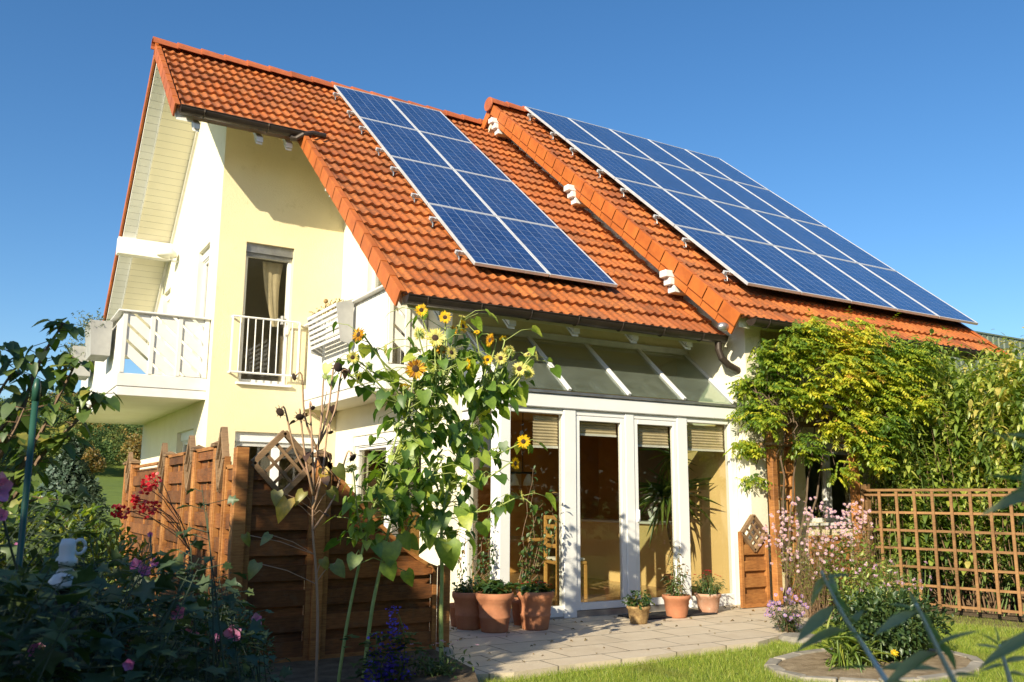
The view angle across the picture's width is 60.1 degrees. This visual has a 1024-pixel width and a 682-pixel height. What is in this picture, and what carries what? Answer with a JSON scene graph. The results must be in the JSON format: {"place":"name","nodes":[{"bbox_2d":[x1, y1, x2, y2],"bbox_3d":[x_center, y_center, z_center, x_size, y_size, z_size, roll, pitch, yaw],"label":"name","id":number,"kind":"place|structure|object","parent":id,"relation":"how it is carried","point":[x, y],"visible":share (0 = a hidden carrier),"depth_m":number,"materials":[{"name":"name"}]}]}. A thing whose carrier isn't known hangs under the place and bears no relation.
{"place":"outdoors","nodes":[
{"label":"outdoors","id":0,"kind":"place"},
{"bbox_2d":[0,423,1023,681],"bbox_3d":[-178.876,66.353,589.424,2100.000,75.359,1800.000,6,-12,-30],"label":"ground","id":1,"kind":"structure","parent":0,"point":[110,481],"depth_m":14.58,"materials":[{"name":"plant"}]},
{"bbox_2d":[0,471,139,681],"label":"mallow","id":2,"kind":"object","parent":1,"relation":"on","point":[45,656],"visible":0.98,"depth_m":2.09,"materials":[{"name":"green plant"}]},
{"bbox_2d":[0,390,142,463],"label":"hill forest","id":3,"kind":"object","parent":1,"relation":"on","point":[110,437],"visible":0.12,"depth_m":195.21,"materials":[{"name":"green plant"}]},
{"bbox_2d":[34,437,109,530],"bbox_3d":[-8.371,3.167,16.850,1.346,2.737,1.178,6,-12,-30],"label":"spruce tree","id":4,"kind":"object","parent":1,"relation":"on","point":[71,474],"visible":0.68,"depth_m":16.71,"materials":[{"name":"green plant"}]},
{"bbox_2d":[3,588,477,681],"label":"soil bed","id":5,"kind":"object","parent":1,"relation":"on","point":[304,671],"visible":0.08,"depth_m":6.43,"materials":[{"name":"soil"}]},
{"bbox_2d":[7,378,40,670],"bbox_3d":[-1.431,0.941,2.516,0.023,1.687,0.023,6,-12,-30],"label":"garden stake","id":6,"kind":"object","parent":5,"relation":"on","point":[36,392],"visible":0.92,"depth_m":2.61,"materials":[{"name":"green plastic"}]},
{"bbox_2d":[0,483,112,665],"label":"mallow","id":7,"kind":"object","parent":5,"relation":"on","point":[36,550],"visible":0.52,"depth_m":3.24,"materials":[{"name":"green plant"}]},
{"bbox_2d":[0,317,123,524],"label":"shrub","id":8,"kind":"object","parent":5,"relation":"on","point":[15,435],"visible":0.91,"depth_m":3.71,"materials":[{"name":"green plant"}]},
{"bbox_2d":[0,489,128,608],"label":"hedge","id":9,"kind":"object","parent":5,"relation":"on","point":[86,511],"visible":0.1,"depth_m":9.24,"materials":[{"name":"green plant"}]},
{"bbox_2d":[47,538,86,681],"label":"garden ornament","id":10,"kind":"object","parent":5,"relation":"on","point":[67,552],"visible":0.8,"depth_m":2.43,"materials":[{"name":"white paint"}]},
{"bbox_2d":[4,536,145,681],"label":"mallow","id":11,"kind":"object","parent":5,"relation":"on","point":[115,554],"visible":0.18,"depth_m":2.54,"materials":[{"name":"green plant"}]},
{"bbox_2d":[22,517,162,647],"bbox_3d":[-3.443,2.040,7.282,1.174,1.176,1.476,6,-12,-30],"label":"shrub","id":12,"kind":"object","parent":5,"relation":"on","point":[121,547],"visible":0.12,"depth_m":7.26,"materials":[{"name":"green plant"}]},
{"bbox_2d":[4,532,232,681],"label":"mallow","id":13,"kind":"object","parent":5,"relation":"on","point":[145,646],"visible":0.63,"depth_m":2.71,"materials":[{"name":"green plant"}]},
{"bbox_2d":[110,472,224,655],"bbox_3d":[-2.404,1.667,6.122,0.440,1.502,0.781,-8,-13,38],"label":"geranium","id":14,"kind":"object","parent":5,"relation":"on","point":[134,500],"visible":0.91,"depth_m":6.11,"materials":[{"name":"red plant"}]},
{"bbox_2d":[115,427,249,667],"bbox_3d":[-3.660,1.980,9.334,0.144,1.835,6.324,6,-12,-30],"label":"fence","id":15,"kind":"object","parent":5,"relation":"on","point":[214,472],"visible":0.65,"depth_m":8.06,"materials":[{"name":"brown wood"}]},
{"bbox_2d":[121,486,266,681],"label":"mallow","id":16,"kind":"object","parent":5,"relation":"on","point":[228,600],"visible":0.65,"depth_m":3.30,"materials":[{"name":"green plant"}]},
{"bbox_2d":[135,594,275,681],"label":"boxwood","id":17,"kind":"object","parent":5,"relation":"on","point":[249,650],"visible":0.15,"depth_m":5.21,"materials":[{"name":"green plant"}]},
{"bbox_2d":[174,609,292,681],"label":"mallow","id":18,"kind":"object","parent":5,"relation":"on","point":[284,670],"visible":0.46,"depth_m":3.45,"materials":[{"name":"green plant"}]},
{"bbox_2d":[241,360,356,681],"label":"sunflower","id":19,"kind":"object","parent":5,"relation":"on","point":[283,504],"visible":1,"depth_m":6.05,"materials":[{"name":"brown plant"}]},
{"bbox_2d":[320,321,447,681],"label":"sunflower","id":20,"kind":"object","parent":5,"relation":"on","point":[397,402],"visible":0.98,"depth_m":6.56,"materials":[{"name":"green plant"}]},
{"bbox_2d":[340,606,429,681],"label":"delphinium","id":21,"kind":"object","parent":5,"relation":"on","point":[391,668],"visible":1,"depth_m":6.06,"materials":[{"name":"blue plant"}]},
{"bbox_2d":[350,303,498,677],"bbox_3d":[-0.664,1.105,6.856,1.264,2.889,0.657,6,-12,-30],"label":"sunflower","id":22,"kind":"object","parent":5,"relation":"on","point":[440,368],"visible":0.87,"depth_m":6.85,"materials":[{"name":"green plant"}]},
{"bbox_2d":[406,640,478,678],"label":"flowering plant","id":23,"kind":"object","parent":5,"relation":"on","point":[443,666],"visible":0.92,"depth_m":6.29,"materials":[{"name":"green plant"}]},
{"bbox_2d":[77,36,740,611],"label":"house","id":24,"kind":"structure","parent":1,"relation":"on","point":[267,210],"depth_m":13.16,"materials":[{"name":"white paint"}]},
{"bbox_2d":[70,307,112,361],"bbox_3d":[-6.277,-0.100,13.182,0.561,0.699,0.991,5,-11,-26],"label":"flower box","id":25,"kind":"object","parent":24,"relation":"attached to","point":[98,335],"visible":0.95,"depth_m":12.93,"materials":[{"name":"white plastic"}]},
{"bbox_2d":[235,243,292,387],"bbox_3d":[-3.731,-0.379,13.369,0.810,2.153,0.350,6,-12,-30],"label":"french window","id":26,"kind":"structure","parent":24,"relation":"in","point":[272,272],"depth_m":13.55,"materials":[{"name":"white paint"}]},
{"bbox_2d":[225,432,318,588],"bbox_3d":[-3.489,2.453,12.954,1.340,2.193,0.230,6,-12,-30],"label":"window","id":27,"kind":"structure","parent":24,"relation":"in","point":[254,439],"depth_m":13.07,"materials":[{"name":"white paint"}]},
{"bbox_2d":[307,298,353,356],"bbox_3d":[-2.523,-0.208,12.174,0.270,0.682,1.220,6,-12,-30],"label":"flower box","id":28,"kind":"object","parent":24,"relation":"attached to","point":[343,309],"visible":0.99,"depth_m":11.89,"materials":[{"name":"white paint"}]},
{"bbox_2d":[347,110,354,117],"bbox_3d":[-1.773,-3.637,15.168,2.210,0.155,0.100,6,-12,-30],"label":"mounting rail","id":29,"kind":"object","parent":24,"relation":"attached to","point":[349,113],"visible":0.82,"depth_m":14.62,"materials":[{"name":"metal"}]},
{"bbox_2d":[334,85,416,129],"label":"solar panel","id":30,"kind":"object","parent":29,"relation":"attached to","point":[372,107],"visible":0.96,"depth_m":15.23,"materials":[{"name":"glass"}]},
{"bbox_2d":[390,99,471,142],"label":"solar panel","id":31,"kind":"object","parent":29,"relation":"attached to","point":[428,120],"visible":0.9,"depth_m":15.77,"materials":[{"name":"glass"}]},
{"bbox_2d":[375,147,383,157],"bbox_3d":[-1.093,-2.732,13.840,2.210,0.155,0.100,6,-12,-30],"label":"mounting rail","id":32,"kind":"object","parent":24,"relation":"attached to","point":[378,150],"visible":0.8,"depth_m":13.29,"materials":[{"name":"metal"}]},
{"bbox_2d":[359,117,452,168],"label":"solar panel","id":33,"kind":"object","parent":32,"relation":"attached to","point":[402,142],"visible":0.96,"depth_m":13.89,"materials":[{"name":"glass"}]},
{"bbox_2d":[419,131,511,181],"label":"solar panel","id":34,"kind":"object","parent":32,"relation":"attached to","point":[455,154],"visible":0.88,"depth_m":14.44,"materials":[{"name":"glass"}]},
{"bbox_2d":[354,429,410,531],"bbox_3d":[-1.683,2.274,11.739,0.180,2.123,2.410,6,-12,-30],"label":"window","id":35,"kind":"structure","parent":24,"relation":"in","point":[361,443],"depth_m":12.42,"materials":[{"name":"white paint"}]},
{"bbox_2d":[411,193,420,202],"bbox_3d":[-0.412,-1.826,12.513,2.210,0.155,0.100,6,-12,-30],"label":"mounting rail","id":36,"kind":"object","parent":24,"relation":"attached to","point":[413,195],"visible":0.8,"depth_m":11.96,"materials":[{"name":"metal"}]},
{"bbox_2d":[390,156,495,215],"bbox_3d":[-1.010,-2.211,12.624,1.043,0.043,1.733,6,28,-30],"label":"solar panel","id":37,"kind":"object","parent":36,"relation":"attached to","point":[439,185],"visible":0.99,"depth_m":12.56,"materials":[{"name":"glass"}]},
{"bbox_2d":[454,169,558,227],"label":"solar panel","id":38,"kind":"object","parent":36,"relation":"attached to","point":[504,198],"visible":0.88,"depth_m":13.10,"materials":[{"name":"glass"}]},
{"bbox_2d":[368,447,474,572],"bbox_3d":[-1.474,2.704,14.098,1.800,2.050,0.428,6,-12,-30],"label":"window","id":39,"kind":"structure","parent":24,"relation":"attached to","point":[373,482],"depth_m":13.76,"materials":[{"name":"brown wood"}]},
{"bbox_2d":[454,250,465,260],"bbox_3d":[0.269,-0.921,11.185,2.210,0.155,0.100,6,-12,-30],"label":"mounting rail","id":40,"kind":"object","parent":24,"relation":"attached to","point":[458,253],"visible":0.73,"depth_m":10.63,"materials":[{"name":"metal"}]},
{"bbox_2d":[427,203,548,276],"bbox_3d":[-0.330,-1.305,11.296,1.043,0.042,1.733,6,28,-30],"label":"solar panel","id":41,"kind":"object","parent":40,"relation":"attached to","point":[486,240],"visible":1,"depth_m":11.19,"materials":[{"name":"glass"}]},
{"bbox_2d":[497,216,617,287],"bbox_3d":[0.576,-1.206,11.829,1.043,0.042,1.733,6,28,-30],"label":"solar panel","id":42,"kind":"object","parent":40,"relation":"attached to","point":[555,252],"visible":0.97,"depth_m":11.73,"materials":[{"name":"glass"}]},
{"bbox_2d":[544,515,587,599],"bbox_3d":[0.675,2.732,11.228,0.420,1.020,0.420,4,-11,-20],"label":"chair","id":43,"kind":"object","parent":24,"relation":"on","point":[555,559],"visible":0.63,"depth_m":11.07,"materials":[{"name":"brown wood"}]},
{"bbox_2d":[460,324,739,622],"bbox_3d":[1.128,1.525,10.707,3.525,3.320,0.950,6,-12,-30],"label":"conservatory","id":44,"kind":"object","parent":24,"relation":"attached to","point":[644,422],"visible":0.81,"depth_m":10.32,"materials":[{"name":"white paint"}]},
{"bbox_2d":[576,416,626,610],"bbox_3d":[1.005,1.945,10.110,0.700,2.145,0.060,6,-12,-30],"label":"glass door","id":45,"kind":"structure","parent":44,"relation":"in","point":[607,604],"depth_m":10.12,"materials":[{"name":"white paint"}]},
{"bbox_2d":[634,419,679,604],"bbox_3d":[1.719,2.019,10.507,0.660,2.145,0.100,6,-12,-30],"label":"glass door","id":46,"kind":"structure","parent":44,"relation":"in","point":[673,442],"depth_m":10.59,"materials":[{"name":"white paint"}]},
{"bbox_2d":[580,518,672,587],"bbox_3d":[1.730,3.234,13.702,0.600,0.905,2.950,6,-12,-30],"label":"counter","id":47,"kind":"object","parent":24,"relation":"on","point":[599,545],"visible":0.38,"depth_m":13.47,"materials":[{"name":"beige paint"}]},
{"bbox_2d":[617,438,723,592],"bbox_3d":[2.019,2.219,11.466,1.427,2.129,1.206,6,-12,-30],"label":"yucca","id":48,"kind":"object","parent":24,"relation":"on","point":[661,492],"visible":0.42,"depth_m":11.39,"materials":[{"name":"plant"}]},
{"bbox_2d":[407,324,561,662],"bbox_3d":[-0.168,1.216,7.197,1.480,2.797,0.777,6,-12,-30],"label":"sunflower","id":49,"kind":"object","parent":1,"relation":"on","point":[493,391],"visible":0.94,"depth_m":7.13,"materials":[{"name":"green plant"}]},
{"bbox_2d":[391,97,1008,600],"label":"house","id":50,"kind":"structure","parent":1,"relation":"on","point":[741,315],"depth_m":12.41,"materials":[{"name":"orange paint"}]},
{"bbox_2d":[550,132,559,139],"bbox_3d":[2.933,-3.471,17.329,5.200,0.155,0.100,6,-12,-30],"label":"mounting rail","id":51,"kind":"object","parent":50,"relation":"attached to","point":[552,134],"visible":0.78,"depth_m":16.03,"materials":[{"name":"metal"}]},
{"bbox_2d":[524,106,610,149],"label":"solar panel","id":52,"kind":"object","parent":51,"relation":"attached to","point":[563,127],"visible":0.92,"depth_m":16.64,"materials":[{"name":"glass"}]},
{"bbox_2d":[569,118,653,160],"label":"solar panel","id":53,"kind":"object","parent":51,"relation":"attached to","point":[610,139],"visible":0.79,"depth_m":17.18,"materials":[{"name":"glass"}]},
{"bbox_2d":[610,129,693,170],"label":"solar panel","id":54,"kind":"object","parent":51,"relation":"attached to","point":[651,150],"visible":0.78,"depth_m":17.69,"materials":[{"name":"glass"}]},
{"bbox_2d":[649,139,732,180],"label":"solar panel","id":55,"kind":"object","parent":51,"relation":"attached to","point":[690,160],"visible":0.78,"depth_m":18.21,"materials":[{"name":"glass"}]},
{"bbox_2d":[596,169,607,177],"bbox_3d":[3.645,-2.524,15.940,5.200,0.155,0.100,6,-12,-30],"label":"mounting rail","id":56,"kind":"object","parent":50,"relation":"attached to","point":[600,171],"visible":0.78,"depth_m":14.64,"materials":[{"name":"metal"}]},
{"bbox_2d":[565,139,662,188],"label":"solar panel","id":57,"kind":"object","parent":56,"relation":"attached to","point":[612,164],"visible":0.93,"depth_m":15.24,"materials":[{"name":"glass"}]},
{"bbox_2d":[612,150,706,198],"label":"solar panel","id":58,"kind":"object","parent":56,"relation":"attached to","point":[659,174],"visible":0.79,"depth_m":15.78,"materials":[{"name":"glass"}]},
{"bbox_2d":[655,161,749,208],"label":"solar panel","id":59,"kind":"object","parent":56,"relation":"attached to","point":[703,186],"visible":0.81,"depth_m":16.30,"materials":[{"name":"glass"}]},
{"bbox_2d":[697,172,788,217],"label":"solar panel","id":60,"kind":"object","parent":56,"relation":"attached to","point":[745,197],"visible":0.84,"depth_m":16.82,"materials":[{"name":"glass"}]},
{"bbox_2d":[734,181,826,226],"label":"solar panel","id":61,"kind":"object","parent":56,"relation":"attached to","point":[781,205],"visible":0.78,"depth_m":17.33,"materials":[{"name":"glass"}]},
{"bbox_2d":[653,214,663,223],"bbox_3d":[4.356,-1.577,14.552,5.200,0.155,0.100,6,-12,-30],"label":"mounting rail","id":62,"kind":"object","parent":50,"relation":"attached to","point":[655,217],"visible":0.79,"depth_m":13.25,"materials":[{"name":"metal"}]},
{"bbox_2d":[614,178,724,234],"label":"solar panel","id":63,"kind":"object","parent":62,"relation":"attached to","point":[669,208],"visible":0.93,"depth_m":13.84,"materials":[{"name":"glass"}]},
{"bbox_2d":[664,189,771,244],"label":"solar panel","id":64,"kind":"object","parent":62,"relation":"attached to","point":[717,217],"visible":0.78,"depth_m":14.39,"materials":[{"name":"glass"}]},
{"bbox_2d":[710,200,815,253],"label":"solar panel","id":65,"kind":"object","parent":62,"relation":"attached to","point":[764,228],"visible":0.78,"depth_m":14.90,"materials":[{"name":"glass"}]},
{"bbox_2d":[753,210,857,262],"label":"solar panel","id":66,"kind":"object","parent":62,"relation":"attached to","point":[814,243],"visible":0.84,"depth_m":15.42,"materials":[{"name":"glass"}]},
{"bbox_2d":[792,219,895,270],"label":"solar panel","id":67,"kind":"object","parent":62,"relation":"attached to","point":[851,250],"visible":0.78,"depth_m":15.94,"materials":[{"name":"glass"}]},
{"bbox_2d":[722,270,734,281],"bbox_3d":[5.068,-0.630,13.164,5.200,0.155,0.100,6,-12,-30],"label":"mounting rail","id":68,"kind":"object","parent":50,"relation":"attached to","point":[725,272],"visible":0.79,"depth_m":11.87,"materials":[{"name":"metal"}]},
{"bbox_2d":[674,225,800,293],"bbox_3d":[3.163,-1.169,12.529,1.008,0.042,1.813,6,28,-30],"label":"solar panel","id":69,"kind":"object","parent":68,"relation":"attached to","point":[738,261],"visible":1,"depth_m":12.41,"materials":[{"name":"glass"}]},
{"bbox_2d":[726,235,850,302],"bbox_3d":[4.038,-1.073,13.044,1.008,0.042,1.813,6,28,-30],"label":"solar panel","id":70,"kind":"object","parent":68,"relation":"attached to","point":[802,279],"visible":0.94,"depth_m":12.95,"materials":[{"name":"glass"}]},
{"bbox_2d":[775,246,896,310],"bbox_3d":[4.914,-0.977,13.558,1.008,0.042,1.813,6,28,-30],"label":"solar panel","id":71,"kind":"object","parent":68,"relation":"attached to","point":[843,283],"visible":0.93,"depth_m":13.47,"materials":[{"name":"glass"}]},
{"bbox_2d":[819,255,938,317],"bbox_3d":[5.790,-0.881,14.073,1.008,0.042,1.813,6,28,-30],"label":"solar panel","id":72,"kind":"object","parent":68,"relation":"attached to","point":[895,297],"visible":0.89,"depth_m":13.98,"materials":[{"name":"glass"}]},
{"bbox_2d":[859,263,977,324],"bbox_3d":[6.665,-0.784,14.587,1.008,0.042,1.813,6,28,-30],"label":"solar panel","id":73,"kind":"object","parent":68,"relation":"attached to","point":[941,309],"visible":0.93,"depth_m":14.50,"materials":[{"name":"glass"}]},
{"bbox_2d":[804,439,862,525],"bbox_3d":[4.426,1.956,12.296,1.210,1.173,0.230,6,-12,-30],"label":"window","id":74,"kind":"structure","parent":50,"relation":"in","point":[826,491],"depth_m":12.32,"materials":[{"name":"white paint"}]},
{"bbox_2d":[478,612,1023,681],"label":"lawn grass","id":75,"kind":"structure","parent":1,"relation":"on","point":[726,653],"depth_m":7.10,"materials":[{"name":"plant"}]},
{"bbox_2d":[764,587,808,632],"bbox_3d":[2.724,2.689,8.776,0.436,0.480,0.448,-3,-11,18],"label":"aster","id":76,"kind":"object","parent":1,"relation":"on","point":[791,618],"visible":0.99,"depth_m":8.72,"materials":[{"name":"pink plant"}]},
{"bbox_2d":[758,496,855,618],"bbox_3d":[3.328,2.427,9.877,1.409,1.387,0.845,6,-12,-30],"label":"aster","id":77,"kind":"object","parent":1,"relation":"on","point":[820,598],"visible":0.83,"depth_m":9.80,"materials":[{"name":"pink plant"}]},
{"bbox_2d":[812,524,898,613],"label":"shrub","id":78,"kind":"object","parent":1,"relation":"on","point":[841,586],"visible":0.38,"depth_m":9.73,"materials":[{"name":"green plant"}]},
{"bbox_2d":[795,571,941,681],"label":"buddleia sprig","id":79,"kind":"object","parent":1,"relation":"on","point":[817,619],"visible":0.98,"depth_m":1.15,"materials":[{"name":"green plant"}]},
{"bbox_2d":[764,648,983,681],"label":"bed edging","id":80,"kind":"object","parent":1,"relation":"on","point":[976,662],"visible":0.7,"depth_m":6.82,"materials":[{"name":"stone"}]},
{"bbox_2d":[778,651,970,679],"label":"flower bed soil","id":81,"kind":"structure","parent":1,"relation":"on","point":[809,664],"depth_m":7.02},
{"bbox_2d":[813,611,899,672],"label":"clump","id":82,"kind":"object","parent":81,"relation":"on","point":[842,652],"visible":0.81,"depth_m":7.01,"materials":[{"name":"green plant"}]},
{"bbox_2d":[833,552,931,627],"bbox_3d":[3.323,2.340,7.910,0.739,0.873,1.106,-6,-12,32],"label":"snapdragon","id":83,"kind":"object","parent":81,"relation":"on","point":[893,583],"visible":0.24,"depth_m":7.94,"materials":[{"name":"green plant"}]},
{"bbox_2d":[821,584,955,661],"bbox_3d":[3.175,2.412,7.510,1.461,0.672,0.853,6,-12,-30],"label":"shrub","id":84,"kind":"object","parent":81,"relation":"on","point":[903,639],"visible":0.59,"depth_m":7.36,"materials":[{"name":"green plant"}]},
{"bbox_2d":[874,592,981,681],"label":"buddleia sprig","id":85,"kind":"object","parent":1,"relation":"on","point":[912,662],"visible":1,"depth_m":1.05,"materials":[{"name":"green plant"}]},
{"bbox_2d":[888,588,1023,629],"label":"shrub bed","id":86,"kind":"object","parent":1,"relation":"on","point":[1012,617],"depth_m":10.20,"materials":[{"name":"plant"}]},
{"bbox_2d":[861,420,915,601],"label":"shrub","id":87,"kind":"object","parent":86,"relation":"on","point":[888,532],"visible":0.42,"depth_m":11.29,"materials":[{"name":"green plant"}]},
{"bbox_2d":[858,347,942,606],"bbox_3d":[4.850,1.706,11.365,0.776,3.339,1.286,6,-12,-30],"label":"shrub","id":88,"kind":"object","parent":86,"relation":"on","point":[895,479],"visible":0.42,"depth_m":11.12,"materials":[{"name":"green plant"}]},
{"bbox_2d":[861,484,1023,615],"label":"trellis","id":89,"kind":"object","parent":86,"relation":"on","point":[866,495],"visible":0.72,"depth_m":10.22,"materials":[{"name":"brown wood"}]},
{"bbox_2d":[874,325,1023,616],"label":"shrub","id":90,"kind":"object","parent":86,"relation":"on","point":[1002,396],"visible":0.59,"depth_m":11.03,"materials":[{"name":"green plant"}]},
{"bbox_2d":[877,411,1023,617],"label":"shrub","id":91,"kind":"object","parent":86,"relation":"on","point":[944,535],"visible":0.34,"depth_m":10.93,"materials":[{"name":"green plant"}]},
{"bbox_2d":[885,485,1023,614],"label":"shrub","id":92,"kind":"object","parent":86,"relation":"on","point":[972,603],"visible":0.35,"depth_m":10.68,"materials":[{"name":"green plant"}]},
{"bbox_2d":[979,403,1023,526],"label":"buddleia sprig","id":93,"kind":"object","parent":1,"relation":"on","point":[1016,496],"visible":1,"depth_m":1.00,"materials":[{"name":"green plant"}]},
{"bbox_2d":[0,0,1023,417],"label":"sky","id":94,"kind":"structure","parent":0,"point":[896,126],"materials":[{"name":"blue"}]},
{"bbox_2d":[429,600,838,681],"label":"patio","id":95,"kind":"structure","parent":0,"point":[625,640],"depth_m":8.14,"materials":[{"name":"stone"}]},
{"bbox_2d":[240,430,453,662],"bbox_3d":[-1.264,1.666,7.174,1.800,1.824,0.195,6,-12,-30],"label":"fence","id":96,"kind":"object","parent":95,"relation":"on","point":[287,598],"visible":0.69,"depth_m":6.99,"materials":[{"name":"brown wood"}]},
{"bbox_2d":[451,578,480,629],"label":"potted plant","id":97,"kind":"object","parent":95,"relation":"on","point":[466,608],"visible":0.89,"depth_m":8.75,"materials":[{"name":"green plant"}]},
{"bbox_2d":[450,492,497,626],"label":"potted plant","id":98,"kind":"object","parent":95,"relation":"on","point":[452,615],"visible":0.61,"depth_m":9.18,"materials":[{"name":"green plant"}]},
{"bbox_2d":[476,578,515,632],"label":"potted plant","id":99,"kind":"object","parent":95,"relation":"on","point":[494,598],"visible":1,"depth_m":8.58,"materials":[{"name":"orange plant"}]},
{"bbox_2d":[514,579,554,630],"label":"potted plant","id":100,"kind":"object","parent":95,"relation":"on","point":[535,601],"visible":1,"depth_m":8.75,"materials":[{"name":"orange plant"}]},
{"bbox_2d":[511,465,559,625],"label":"potted plant","id":101,"kind":"object","parent":95,"relation":"on","point":[516,608],"visible":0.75,"depth_m":9.33,"materials":[{"name":"green plant"}]},
{"bbox_2d":[658,540,690,618],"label":"potted plant","id":102,"kind":"object","parent":95,"relation":"on","point":[676,603],"visible":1,"depth_m":9.74,"materials":[{"name":"green plant"}]},
{"bbox_2d":[689,570,726,612],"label":"potted plant","id":103,"kind":"object","parent":95,"relation":"on","point":[708,599],"visible":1,"depth_m":10.12,"materials":[{"name":"green plant"}]},
{"bbox_2d":[738,514,770,607],"bbox_3d":[2.942,2.669,10.772,0.460,1.097,0.075,6,-12,-30],"label":"fence","id":104,"kind":"object","parent":95,"relation":"on","point":[754,578],"visible":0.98,"depth_m":10.75,"materials":[{"name":"brown wood"}]},
{"bbox_2d":[760,411,864,604],"bbox_3d":[3.898,2.059,11.136,1.512,2.390,0.640,6,-12,-30],"label":"pergola","id":105,"kind":"object","parent":95,"relation":"on","point":[775,498],"visible":0.62,"depth_m":11.05,"materials":[{"name":"brown wood"}]},
{"bbox_2d":[723,306,947,606],"bbox_3d":[4.153,1.383,10.979,2.866,3.744,1.466,4,-11,-20],"label":"climbing vine","id":106,"kind":"object","parent":95,"relation":"on","point":[814,340],"visible":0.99,"depth_m":10.94,"materials":[{"name":"green plant"}]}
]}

